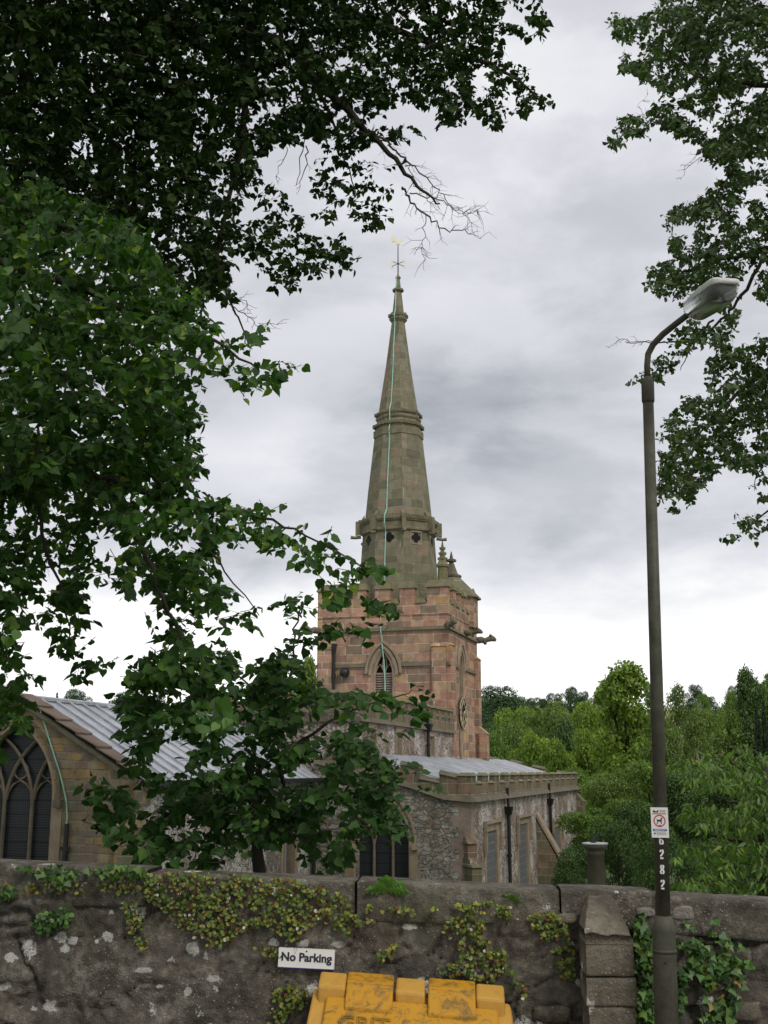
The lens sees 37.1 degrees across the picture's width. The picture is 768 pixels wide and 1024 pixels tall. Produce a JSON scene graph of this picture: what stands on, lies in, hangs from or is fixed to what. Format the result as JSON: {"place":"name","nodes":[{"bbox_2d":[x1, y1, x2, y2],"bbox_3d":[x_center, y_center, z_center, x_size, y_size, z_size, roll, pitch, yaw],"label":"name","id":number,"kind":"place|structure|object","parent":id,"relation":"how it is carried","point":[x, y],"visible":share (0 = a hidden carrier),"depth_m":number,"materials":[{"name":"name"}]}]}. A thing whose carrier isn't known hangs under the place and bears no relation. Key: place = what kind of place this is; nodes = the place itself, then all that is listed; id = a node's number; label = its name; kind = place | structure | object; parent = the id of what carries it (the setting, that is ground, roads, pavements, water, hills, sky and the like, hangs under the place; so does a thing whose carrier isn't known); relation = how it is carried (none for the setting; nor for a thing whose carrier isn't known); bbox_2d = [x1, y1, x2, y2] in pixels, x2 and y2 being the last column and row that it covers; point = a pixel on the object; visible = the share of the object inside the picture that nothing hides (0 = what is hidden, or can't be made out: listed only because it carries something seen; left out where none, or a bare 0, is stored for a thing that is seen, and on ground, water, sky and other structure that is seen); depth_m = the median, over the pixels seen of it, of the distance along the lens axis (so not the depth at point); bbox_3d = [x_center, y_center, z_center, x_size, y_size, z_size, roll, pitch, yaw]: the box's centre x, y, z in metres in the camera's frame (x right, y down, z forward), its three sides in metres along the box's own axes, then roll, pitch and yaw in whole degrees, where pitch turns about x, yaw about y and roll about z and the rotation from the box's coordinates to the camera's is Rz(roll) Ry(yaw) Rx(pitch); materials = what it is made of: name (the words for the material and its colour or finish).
{"place":"outdoors","nodes":[
{"label":"outdoors","id":0,"kind":"place"},
{"bbox_2d":[0,236,585,884],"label":"parish church","id":1,"kind":"structure","parent":0,"point":[484,816],"depth_m":43.69,"materials":[{"name":"stone"}]},
{"bbox_2d":[0,715,62,860],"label":"east window","id":2,"kind":"structure","parent":1,"relation":"in","point":[30,816],"depth_m":27.36,"materials":[{"name":"glass"}]},
{"bbox_2d":[280,805,297,873],"bbox_3d":[-3.043,10.151,35.237,0.325,2.300,1.400,-4,-13,16],"label":"chancel window","id":3,"kind":"structure","parent":1,"relation":"in","point":[285,857],"depth_m":35.53,"materials":[{"name":"stone"}]},
{"bbox_2d":[367,722,376,745],"bbox_3d":[-0.451,7.910,39.392,0.150,1.300,1.000,-4,-13,16],"label":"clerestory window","id":4,"kind":"structure","parent":1,"relation":"in","point":[371,725],"depth_m":39.66,"materials":[{"name":"stone"}]},
{"bbox_2d":[345,787,417,878],"bbox_3d":[-0.059,10.742,36.994,2.440,3.719,0.510,-4,-13,16],"label":"aisle east window","id":5,"kind":"structure","parent":1,"relation":"in","point":[378,859],"depth_m":37.08,"materials":[{"name":"glass"}]},
{"bbox_2d":[364,640,401,695],"bbox_3d":[0.009,7.360,52.640,1.811,2.901,0.449,-4,-13,16],"label":"belfry window","id":6,"kind":"structure","parent":1,"relation":"in","point":[378,672],"depth_m":52.68,"materials":[{"name":"stone"}]},
{"bbox_2d":[395,726,402,755],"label":"clerestory window","id":7,"kind":"structure","parent":1,"relation":"in","point":[397,728],"depth_m":42.65,"materials":[{"name":"stone"}]},
{"bbox_2d":[430,731,434,756],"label":"clerestory window","id":8,"kind":"structure","parent":1,"relation":"in","point":[432,739],"depth_m":47.51,"materials":[{"name":"stone"}]},
{"bbox_2d":[457,642,466,711],"bbox_3d":[3.536,7.764,54.091,0.449,3.251,1.731,-4,-13,16],"label":"belfry window","id":9,"kind":"structure","parent":1,"relation":"in","point":[461,656],"depth_m":54.37,"materials":[{"name":"stone"}]},
{"bbox_2d":[484,818,502,881],"bbox_3d":[3.671,12.069,38.933,0.270,3.104,2.706,-4,-13,16],"label":"aisle window","id":10,"kind":"structure","parent":1,"relation":"in","point":[493,840],"depth_m":39.38,"materials":[{"name":"stone"}]},
{"bbox_2d":[516,813,532,883],"bbox_3d":[5.457,13.411,44.814,0.270,3.073,2.978,-4,-13,16],"label":"aisle window","id":11,"kind":"structure","parent":1,"relation":"in","point":[524,821],"depth_m":45.23,"materials":[{"name":"stone"}]},
{"bbox_2d":[552,819,563,866],"bbox_3d":[8.060,15.603,53.334,0.270,2.545,3.016,-4,-13,16],"label":"aisle window","id":12,"kind":"structure","parent":1,"relation":"in","point":[557,836],"depth_m":54.05,"materials":[{"name":"stone"}]},
{"bbox_2d":[0,0,767,709],"label":"sky","id":13,"kind":"structure","parent":0,"point":[533,434],"materials":[{"name":"grey"}]},
{"bbox_2d":[481,696,723,893],"bbox_3d":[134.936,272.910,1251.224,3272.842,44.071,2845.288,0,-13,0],"label":"ground","id":14,"kind":"structure","parent":0,"point":[673,879],"depth_m":141.31,"materials":[{"name":"green plant"}]},
{"bbox_2d":[63,688,92,701],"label":"hilltop tree","id":15,"kind":"object","parent":14,"relation":"on","point":[70,693],"visible":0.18,"depth_m":325.37,"materials":[{"name":"green plant"}]},
{"bbox_2d":[108,689,141,703],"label":"hilltop tree","id":16,"kind":"object","parent":14,"relation":"on","point":[113,700],"visible":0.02,"depth_m":295.27,"materials":[{"name":"green plant"}]},
{"bbox_2d":[155,694,166,702],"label":"hilltop tree","id":17,"kind":"object","parent":14,"relation":"on","point":[162,699],"visible":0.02,"depth_m":305.58,"materials":[{"name":"green plant"}]},
{"bbox_2d":[0,131,403,768],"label":"lime tree","id":18,"kind":"object","parent":14,"relation":"on","point":[56,461],"visible":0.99,"depth_m":9.37,"materials":[{"name":"green plant"}]},
{"bbox_2d":[67,582,442,876],"bbox_3d":[-0.952,2.203,9.353,3.157,3.527,2.673,4,-13,-15],"label":"young lime tree","id":19,"kind":"object","parent":14,"relation":"on","point":[236,784],"visible":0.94,"depth_m":8.92,"materials":[{"name":"green plant"}]},
{"bbox_2d":[0,0,555,343],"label":"lime tree","id":20,"kind":"object","parent":14,"relation":"on","point":[165,121],"visible":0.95,"depth_m":14.84,"materials":[{"name":"green plant"}]},
{"bbox_2d":[297,655,316,698],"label":"woodland tree","id":21,"kind":"object","parent":14,"relation":"on","point":[310,666],"visible":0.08,"depth_m":93.91,"materials":[{"name":"green plant"}]},
{"bbox_2d":[0,858,767,1023],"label":"churchyard wall","id":22,"kind":"structure","parent":14,"relation":"on","point":[97,966],"depth_m":6.46,"materials":[{"name":"stone"}]},
{"bbox_2d":[28,906,73,948],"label":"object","id":23,"kind":"object","parent":22,"relation":"attached to","point":[55,921],"depth_m":6.54,"materials":[{"name":"green plant"}]},
{"bbox_2d":[0,861,146,913],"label":"ivy plant","id":24,"kind":"object","parent":22,"relation":"attached to","point":[122,869],"visible":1,"depth_m":6.57,"materials":[{"name":"green plant"}]},
{"bbox_2d":[146,885,165,894],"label":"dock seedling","id":25,"kind":"object","parent":22,"relation":"on","point":[163,888],"visible":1,"depth_m":6.58,"materials":[{"name":"green plant"}]},
{"bbox_2d":[142,870,362,956],"bbox_3d":[-0.750,2.282,6.502,1.275,0.476,0.115,-1,-13,4],"label":"toadflax plant","id":26,"kind":"object","parent":22,"relation":"attached to","point":[287,917],"visible":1,"depth_m":6.50,"materials":[{"name":"green plant"}]},
{"bbox_2d":[11,880,518,977],"bbox_3d":[-0.700,2.361,6.479,2.915,0.532,0.116,-1,-13,4],"label":"toadflax plant","id":27,"kind":"object","parent":22,"relation":"attached to","point":[273,955],"visible":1,"depth_m":6.49,"materials":[{"name":"green plant"}]},
{"bbox_2d":[267,983,310,1023],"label":"toadflax plant","id":28,"kind":"object","parent":22,"relation":"attached to","point":[291,994],"visible":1,"depth_m":6.37,"materials":[{"name":"green plant"}]},
{"bbox_2d":[278,947,334,970],"bbox_3d":[-0.434,2.506,6.426,0.319,0.118,0.032,-1,-13,4],"label":"parking sign","id":29,"kind":"object","parent":22,"relation":"attached to","point":[312,959],"visible":1,"depth_m":6.41,"materials":[{"name":"white metal"}]},
{"bbox_2d":[364,875,409,896],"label":"moss","id":30,"kind":"object","parent":22,"relation":"on","point":[384,884],"visible":1,"depth_m":6.49,"materials":[{"name":"green plant"}]},
{"bbox_2d":[435,909,527,1014],"bbox_3d":[0.537,2.507,6.358,0.510,0.589,0.106,-1,-13,3],"label":"toadflax plant","id":31,"kind":"object","parent":22,"relation":"attached to","point":[476,932],"visible":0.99,"depth_m":6.36,"materials":[{"name":"green plant"}]},
{"bbox_2d":[504,894,520,902],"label":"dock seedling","id":32,"kind":"object","parent":22,"relation":"on","point":[515,899],"visible":1,"depth_m":6.43,"materials":[{"name":"green plant"}]},
{"bbox_2d":[526,911,577,984],"bbox_3d":[0.942,2.445,6.342,0.296,0.448,0.108,0,-13,0],"label":"toadflax plant","id":33,"kind":"object","parent":22,"relation":"attached to","point":[568,973],"visible":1,"depth_m":6.35,"materials":[{"name":"green plant"}]},
{"bbox_2d":[632,912,653,1023],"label":"ivy plant","id":34,"kind":"object","parent":22,"relation":"attached to","point":[643,965],"visible":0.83,"depth_m":6.24,"materials":[{"name":"green plant"}]},
{"bbox_2d":[681,920,696,938],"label":"ivy plant","id":35,"kind":"object","parent":22,"relation":"attached to","point":[692,928],"visible":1,"depth_m":6.30,"materials":[{"name":"green plant"}]},
{"bbox_2d":[676,919,761,1023],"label":"ivy plant","id":36,"kind":"object","parent":22,"relation":"attached to","point":[716,967],"visible":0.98,"depth_m":6.23,"materials":[{"name":"green plant"}]},
{"bbox_2d":[482,719,507,745],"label":"woodland tree","id":37,"kind":"object","parent":14,"relation":"on","point":[492,725],"visible":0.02,"depth_m":195.56,"materials":[{"name":"green plant"}]},
{"bbox_2d":[488,730,515,760],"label":"woodland tree","id":38,"kind":"object","parent":14,"relation":"on","point":[498,748],"visible":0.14,"depth_m":125.85,"materials":[{"name":"green plant"}]},
{"bbox_2d":[481,684,531,730],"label":"hilltop tree","id":39,"kind":"object","parent":14,"relation":"on","point":[502,699],"visible":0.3,"depth_m":262.95,"materials":[{"name":"green plant"}]},
{"bbox_2d":[486,703,539,735],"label":"woodland tree","id":40,"kind":"object","parent":14,"relation":"on","point":[509,715],"visible":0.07,"depth_m":207.55,"materials":[{"name":"green plant"}]},
{"bbox_2d":[498,695,529,722],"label":"hilltop tree","id":41,"kind":"object","parent":14,"relation":"on","point":[521,698],"visible":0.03,"depth_m":271.36,"materials":[{"name":"green plant"}]},
{"bbox_2d":[494,719,535,764],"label":"woodland tree","id":42,"kind":"object","parent":14,"relation":"on","point":[514,731],"visible":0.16,"depth_m":145.88,"materials":[{"name":"green plant"}]},
{"bbox_2d":[518,708,547,737],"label":"woodland tree","id":43,"kind":"object","parent":14,"relation":"on","point":[533,722],"visible":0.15,"depth_m":185.81,"materials":[{"name":"green plant"}]},
{"bbox_2d":[507,730,564,769],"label":"woodland tree","id":44,"kind":"object","parent":14,"relation":"on","point":[534,744],"visible":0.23,"depth_m":96.95,"materials":[{"name":"green plant"}]},
{"bbox_2d":[526,697,545,711],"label":"hilltop tree","id":45,"kind":"object","parent":14,"relation":"on","point":[534,703],"visible":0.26,"depth_m":325.56,"materials":[{"name":"green plant"}]},
{"bbox_2d":[520,714,579,765],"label":"woodland tree","id":46,"kind":"object","parent":14,"relation":"on","point":[565,732],"visible":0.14,"depth_m":136.15,"materials":[{"name":"green plant"}]},
{"bbox_2d":[536,736,568,771],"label":"woodland tree","id":47,"kind":"object","parent":14,"relation":"on","point":[553,755],"visible":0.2,"depth_m":92.49,"materials":[{"name":"green plant"}]},
{"bbox_2d":[539,692,566,708],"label":"hilltop tree","id":48,"kind":"object","parent":14,"relation":"on","point":[549,699],"visible":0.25,"depth_m":325.40,"materials":[{"name":"green plant"}]},
{"bbox_2d":[548,844,586,886],"bbox_3d":[4.711,9.687,28.637,1.492,2.686,1.255,12,-18,-43],"label":"evergreen shrub","id":49,"kind":"object","parent":14,"relation":"on","point":[563,872],"visible":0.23,"depth_m":28.46,"materials":[{"name":"green plant"}]},
{"bbox_2d":[540,699,595,737],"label":"woodland tree","id":50,"kind":"object","parent":14,"relation":"on","point":[550,719],"visible":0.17,"depth_m":175.94,"materials":[{"name":"green plant"}]},
{"bbox_2d":[560,686,578,717],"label":"hilltop tree","id":51,"kind":"object","parent":14,"relation":"on","point":[571,695],"visible":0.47,"depth_m":344.94,"materials":[{"name":"green plant"}]},
{"bbox_2d":[564,726,601,781],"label":"woodland tree","id":52,"kind":"object","parent":14,"relation":"on","point":[585,740],"visible":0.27,"depth_m":105.76,"materials":[{"name":"green plant"}]},
{"bbox_2d":[574,691,594,706],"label":"hilltop tree","id":53,"kind":"object","parent":14,"relation":"on","point":[585,696],"visible":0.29,"depth_m":336.20,"materials":[{"name":"green plant"}]},
{"bbox_2d":[568,700,604,740],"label":"woodland tree","id":54,"kind":"object","parent":14,"relation":"on","point":[583,714],"visible":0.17,"depth_m":155.57,"materials":[{"name":"green plant"}]},
{"bbox_2d":[560,766,615,810],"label":"woodland tree","id":55,"kind":"object","parent":14,"relation":"on","point":[581,775],"visible":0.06,"depth_m":76.98,"materials":[{"name":"green plant"}]},
{"bbox_2d":[582,832,607,884],"bbox_3d":[3.545,6.267,19.089,0.520,1.797,0.520,0,-13,0],"label":"sundial","id":56,"kind":"object","parent":14,"relation":"on","point":[595,851],"visible":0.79,"depth_m":19.06,"materials":[{"name":"stone"}]},
{"bbox_2d":[577,728,616,875],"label":"woodland tree","id":57,"kind":"object","parent":14,"relation":"on","point":[598,731],"depth_m":108.67,"materials":[{"name":"green plant"}]},
{"bbox_2d":[555,797,639,877],"bbox_3d":[9.401,14.806,49.931,3.724,4.694,3.547,3,-13,-15],"label":"woodland tree","id":58,"kind":"object","parent":14,"relation":"on","point":[580,821],"visible":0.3,"depth_m":49.84,"materials":[{"name":"green plant"}]},
{"bbox_2d":[593,686,605,708],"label":"hilltop tree","id":59,"kind":"object","parent":14,"relation":"on","point":[597,695],"visible":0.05,"depth_m":334.98,"materials":[{"name":"green plant"}]},
{"bbox_2d":[571,818,654,886],"bbox_3d":[5.354,8.450,25.923,2.126,3.012,1.788,-8,-15,33],"label":"evergreen shrub","id":60,"kind":"object","parent":14,"relation":"on","point":[625,845],"visible":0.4,"depth_m":25.98,"materials":[{"name":"green plant"}]},
{"bbox_2d":[580,760,647,875],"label":"woodland tree","id":61,"kind":"object","parent":14,"relation":"on","point":[602,789],"visible":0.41,"depth_m":67.30,"materials":[{"name":"green plant"}]},
{"bbox_2d":[588,658,651,872],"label":"woodland tree","id":62,"kind":"object","parent":14,"relation":"on","point":[629,680],"visible":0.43,"depth_m":86.17,"materials":[{"name":"green plant"}]},
{"bbox_2d":[601,700,668,777],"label":"woodland tree","id":63,"kind":"object","parent":14,"relation":"on","point":[621,728],"visible":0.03,"depth_m":97.10,"materials":[{"name":"green plant"}]},
{"bbox_2d":[601,798,677,872],"bbox_3d":[9.912,13.415,44.145,2.832,4.713,2.735,-9,-16,35],"label":"woodland tree","id":64,"kind":"object","parent":14,"relation":"on","point":[635,812],"visible":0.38,"depth_m":43.91,"materials":[{"name":"green plant"}]},
{"bbox_2d":[618,759,683,836],"bbox_3d":[14.091,16.301,59.944,3.938,6.628,4.096,0,-13,1],"label":"woodland tree","id":65,"kind":"object","parent":14,"relation":"on","point":[644,767],"visible":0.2,"depth_m":59.89,"materials":[{"name":"green plant"}]},
{"bbox_2d":[635,684,673,799],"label":"birch tree","id":66,"kind":"object","parent":14,"relation":"on","point":[644,756],"visible":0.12,"depth_m":78.56,"materials":[{"name":"green plant"}]},
{"bbox_2d":[627,835,702,891],"bbox_3d":[5.793,7.908,23.762,1.307,2.464,1.554,8,-15,-32],"label":"evergreen shrub","id":67,"kind":"object","parent":14,"relation":"on","point":[648,877],"visible":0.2,"depth_m":23.71,"materials":[{"name":"green plant"}]},
{"bbox_2d":[665,726,687,882],"bbox_3d":[15.444,15.454,60.121,2.599,8.469,3.112,3,-13,-12],"label":"birch tree","id":68,"kind":"object","parent":14,"relation":"on","point":[671,751],"visible":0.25,"depth_m":60.53,"materials":[{"name":"green plant"}]},
{"bbox_2d":[665,681,696,847],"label":"birch tree","id":69,"kind":"object","parent":14,"relation":"on","point":[679,710],"visible":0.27,"depth_m":73.75,"materials":[{"name":"green plant"}]},
{"bbox_2d":[602,0,767,547],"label":"lime tree","id":70,"kind":"object","parent":14,"relation":"on","point":[724,149],"visible":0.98,"depth_m":18.48,"materials":[{"name":"green plant"}]},
{"bbox_2d":[650,767,720,849],"bbox_3d":[14.233,14.854,52.961,3.488,6.155,3.612,0,-13,2],"label":"woodland tree","id":71,"kind":"object","parent":14,"relation":"on","point":[676,797],"visible":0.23,"depth_m":52.69,"materials":[{"name":"green plant"}]},
{"bbox_2d":[684,684,707,724],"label":"hilltop tree","id":72,"kind":"object","parent":14,"relation":"on","point":[694,693],"visible":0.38,"depth_m":334.98,"materials":[{"name":"green plant"}]},
{"bbox_2d":[678,705,719,874],"bbox_3d":[17.779,15.728,63.949,3.613,9.904,3.018,6,-14,-24],"label":"birch tree","id":73,"kind":"object","parent":14,"relation":"on","point":[694,735],"visible":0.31,"depth_m":64.69,"materials":[{"name":"green plant"}]},
{"bbox_2d":[693,693,711,722],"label":"hilltop tree","id":74,"kind":"object","parent":14,"relation":"on","point":[705,703],"visible":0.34,"depth_m":295.92,"materials":[{"name":"green plant"}]},
{"bbox_2d":[707,696,718,722],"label":"hilltop tree","id":75,"kind":"object","parent":14,"relation":"on","point":[713,706],"visible":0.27,"depth_m":324.92,"materials":[{"name":"green plant"}]},
{"bbox_2d":[670,836,756,894],"bbox_3d":[7.514,8.587,25.586,2.350,2.608,1.976,5,-14,-21],"label":"evergreen shrub","id":76,"kind":"object","parent":14,"relation":"on","point":[705,849],"visible":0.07,"depth_m":25.62,"materials":[{"name":"green plant"}]},
{"bbox_2d":[701,701,727,760],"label":"woodland tree","id":77,"kind":"object","parent":14,"relation":"on","point":[710,715],"visible":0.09,"depth_m":146.01,"materials":[{"name":"green plant"}]},
{"bbox_2d":[669,745,767,895],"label":"broad leaved tree","id":78,"kind":"object","parent":14,"relation":"on","point":[754,814],"visible":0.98,"depth_m":15.81,"materials":[{"name":"green plant"}]},
{"bbox_2d":[686,767,755,850],"bbox_3d":[14.362,13.799,48.260,3.411,5.986,3.581,6,-14,-26],"label":"woodland tree","id":79,"kind":"object","parent":14,"relation":"on","point":[695,797],"visible":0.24,"depth_m":47.83,"materials":[{"name":"green plant"}]},
{"bbox_2d":[708,688,743,763],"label":"woodland tree","id":80,"kind":"object","parent":14,"relation":"on","point":[731,716],"visible":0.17,"depth_m":117.05,"materials":[{"name":"green plant"}]},
{"bbox_2d":[724,686,738,702],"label":"hilltop tree","id":81,"kind":"object","parent":14,"relation":"on","point":[732,688],"visible":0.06,"depth_m":336.83,"materials":[{"name":"green plant"}]},
{"bbox_2d":[705,726,762,837],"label":"woodland tree","id":82,"kind":"object","parent":14,"relation":"on","point":[723,743],"visible":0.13,"depth_m":68.60,"materials":[{"name":"green plant"}]},
{"bbox_2d":[736,836,756,890],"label":"evergreen shrub","id":83,"kind":"object","parent":14,"relation":"on","point":[750,865],"visible":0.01,"depth_m":27.07,"materials":[{"name":"green plant"}]},
{"bbox_2d":[729,663,767,791],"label":"woodland tree","id":84,"kind":"object","parent":14,"relation":"on","point":[747,689],"visible":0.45,"depth_m":68.78,"materials":[{"name":"green plant"}]},
{"bbox_2d":[731,683,767,768],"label":"woodland tree","id":85,"kind":"object","parent":14,"relation":"on","point":[744,719],"visible":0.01,"depth_m":73.57,"materials":[{"name":"green plant"}]},
{"bbox_2d":[754,703,763,769],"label":"cypress tree","id":86,"kind":"object","parent":14,"relation":"on","point":[758,741],"visible":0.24,"depth_m":45.13,"materials":[{"name":"green plant"}]},
{"bbox_2d":[757,673,767,735],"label":"woodland tree","id":87,"kind":"object","parent":14,"relation":"on","point":[764,685],"visible":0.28,"depth_m":71.37,"materials":[{"name":"green plant"}]},
{"bbox_2d":[761,699,767,757],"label":"tree","id":88,"kind":"object","parent":14,"relation":"on","point":[765,734],"visible":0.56,"depth_m":45.16,"materials":[{"name":"green plant"}]},
{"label":"pavement","id":89,"kind":"structure","parent":0,"visible":0},
{"bbox_2d":[307,972,513,1023],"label":"grit bin","id":90,"kind":"object","parent":89,"relation":"on","point":[357,998],"visible":1,"depth_m":6.11,"materials":[{"name":"yellow plastic"}]},
{"bbox_2d":[641,277,739,1023],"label":"street lamp","id":91,"kind":"object","parent":89,"relation":"on","point":[709,297],"visible":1,"depth_m":6.07,"materials":[{"name":"grey metal"}]},
{"bbox_2d":[650,807,668,837],"bbox_3d":[1.436,1.615,5.962,0.087,0.152,0.032,-4,-13,19],"label":"dog fouling sign","id":92,"kind":"object","parent":91,"relation":"attached to","point":[659,823],"visible":1,"depth_m":5.95,"materials":[{"name":"white metal"}]}
]}

